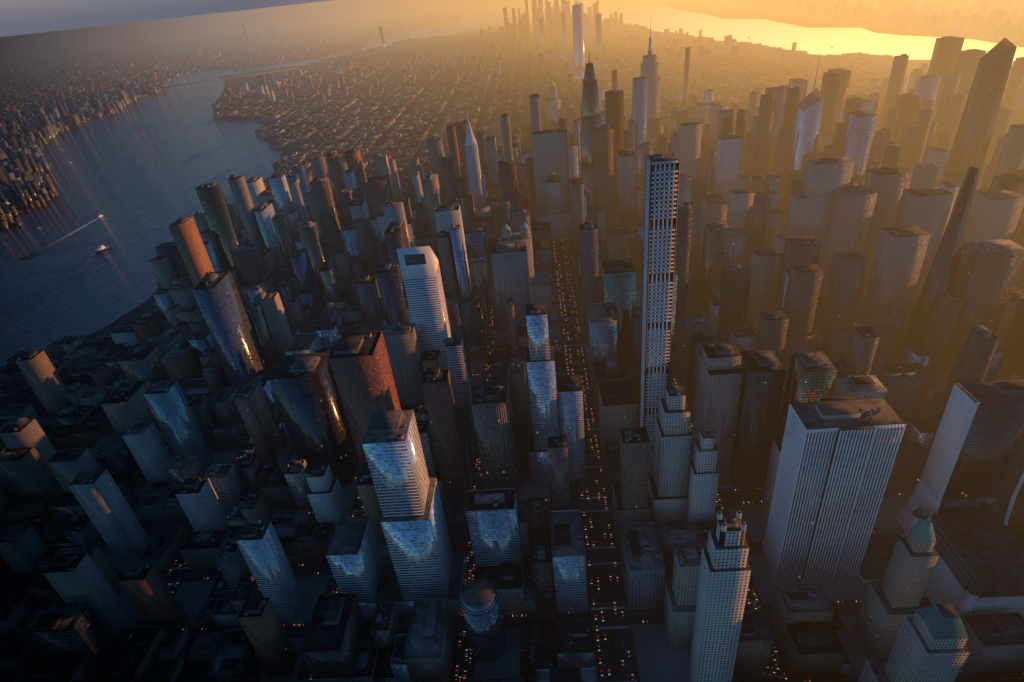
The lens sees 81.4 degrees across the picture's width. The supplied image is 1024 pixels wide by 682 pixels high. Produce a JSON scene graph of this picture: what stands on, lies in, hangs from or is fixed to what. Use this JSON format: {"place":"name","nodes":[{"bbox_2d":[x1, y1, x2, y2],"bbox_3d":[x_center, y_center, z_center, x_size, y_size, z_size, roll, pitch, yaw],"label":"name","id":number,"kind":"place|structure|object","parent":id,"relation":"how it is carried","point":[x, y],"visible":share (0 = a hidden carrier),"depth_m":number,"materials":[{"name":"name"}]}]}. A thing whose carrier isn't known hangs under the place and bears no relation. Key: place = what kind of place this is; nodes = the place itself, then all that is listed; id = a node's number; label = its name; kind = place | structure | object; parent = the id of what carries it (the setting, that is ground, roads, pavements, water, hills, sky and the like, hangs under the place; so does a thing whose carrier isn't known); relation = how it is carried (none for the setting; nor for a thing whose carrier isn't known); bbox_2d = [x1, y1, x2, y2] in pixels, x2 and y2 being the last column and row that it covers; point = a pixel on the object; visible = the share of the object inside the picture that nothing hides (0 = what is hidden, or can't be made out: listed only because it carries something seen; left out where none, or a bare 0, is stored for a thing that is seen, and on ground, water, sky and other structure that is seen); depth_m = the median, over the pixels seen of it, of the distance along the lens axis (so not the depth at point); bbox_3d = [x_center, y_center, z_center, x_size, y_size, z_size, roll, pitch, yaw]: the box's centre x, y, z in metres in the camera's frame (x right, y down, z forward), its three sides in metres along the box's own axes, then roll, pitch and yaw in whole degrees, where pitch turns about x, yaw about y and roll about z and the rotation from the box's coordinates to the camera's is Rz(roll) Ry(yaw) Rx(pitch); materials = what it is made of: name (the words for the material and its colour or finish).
{"place":"outdoors","nodes":[
{"label":"outdoors","id":0,"kind":"place"},
{"bbox_2d":[0,0,330,36],"label":"sky","id":1,"kind":"structure","parent":0,"point":[17,17],"materials":[{"name":"grey"}]},
{"bbox_2d":[0,0,1023,367],"bbox_3d":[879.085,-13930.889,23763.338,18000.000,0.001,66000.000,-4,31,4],"label":"water","id":2,"kind":"structure","parent":0,"point":[136,174],"depth_m":2708.87,"materials":[{"name":"blue liquid"}]},
{"bbox_2d":[17,218,97,260],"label":"wake","id":3,"kind":"object","parent":2,"relation":"on","point":[34,254],"visible":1,"depth_m":1848.88,"materials":[{"name":"white liquid"}]},
{"bbox_2d":[105,30,412,94],"bbox_3d":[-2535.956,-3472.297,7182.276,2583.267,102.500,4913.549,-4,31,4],"label":"bridges","id":4,"kind":"structure","parent":2,"relation":"on","point":[355,47],"depth_m":5585.84,"materials":[{"name":"silver metal"}]},
{"bbox_2d":[36,36,833,252],"bbox_3d":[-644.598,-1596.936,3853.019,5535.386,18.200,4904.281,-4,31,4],"label":"boats","id":5,"kind":"object","parent":2,"relation":"on","point":[100,248],"visible":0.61,"depth_m":1822.88,"materials":[{"name":"paint"}]},
{"bbox_2d":[0,0,1023,681],"bbox_3d":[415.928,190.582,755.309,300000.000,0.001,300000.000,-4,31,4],"label":"ground","id":6,"kind":"structure","parent":0,"point":[36,48],"depth_m":1082.70,"materials":[{"name":"grey asphalt"}]},
{"bbox_2d":[0,0,1023,229],"bbox_3d":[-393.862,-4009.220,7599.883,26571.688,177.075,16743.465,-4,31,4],"label":"boroughs","id":7,"kind":"object","parent":6,"relation":"on","point":[32,124],"visible":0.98,"depth_m":5618.48,"materials":[{"name":"grey"}]},
{"bbox_2d":[1,37,1023,681],"bbox_3d":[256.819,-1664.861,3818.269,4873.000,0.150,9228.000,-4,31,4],"label":"blocks","id":8,"kind":"structure","parent":6,"relation":"on","point":[659,659],"depth_m":672.88,"materials":[{"name":"grey concrete"}]},
{"bbox_2d":[89,257,847,679],"bbox_3d":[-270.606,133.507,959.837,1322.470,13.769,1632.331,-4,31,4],"label":"trees","id":9,"kind":"object","parent":8,"relation":"on","point":[843,675],"visible":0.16,"depth_m":730.58,"materials":[{"name":"green plant"}]},
{"bbox_2d":[0,0,1023,681],"bbox_3d":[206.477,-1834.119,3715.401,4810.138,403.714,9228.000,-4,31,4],"label":"buildings","id":10,"kind":"structure","parent":8,"relation":"on","point":[192,332],"depth_m":975.80,"materials":[{"name":"grey concrete"}]},
{"bbox_2d":[0,0,1023,681],"bbox_3d":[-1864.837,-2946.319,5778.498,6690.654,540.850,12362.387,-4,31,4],"label":"skyscrapers","id":11,"kind":"structure","parent":8,"relation":"on","point":[814,458],"depth_m":704.79,"materials":[{"name":"grey concrete"}]},
{"bbox_2d":[122,271,963,681],"bbox_3d":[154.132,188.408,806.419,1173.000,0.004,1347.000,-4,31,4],"label":"markings","id":12,"kind":"object","parent":6,"relation":"on","point":[580,497],"visible":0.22,"depth_m":730.47,"materials":[{"name":"white paint"}]},
{"bbox_2d":[562,273,619,676],"bbox_3d":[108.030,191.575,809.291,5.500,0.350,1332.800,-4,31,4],"label":"medians","id":13,"kind":"object","parent":6,"relation":"on","point":[612,636],"visible":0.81,"depth_m":723.98,"materials":[{"name":"grey concrete"}]},
{"bbox_2d":[168,238,1023,681],"bbox_3d":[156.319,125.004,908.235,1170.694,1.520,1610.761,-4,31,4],"label":"vehicles","id":14,"kind":"object","parent":6,"relation":"on","point":[548,500],"visible":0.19,"depth_m":719.68,"materials":[{"name":"paint"}]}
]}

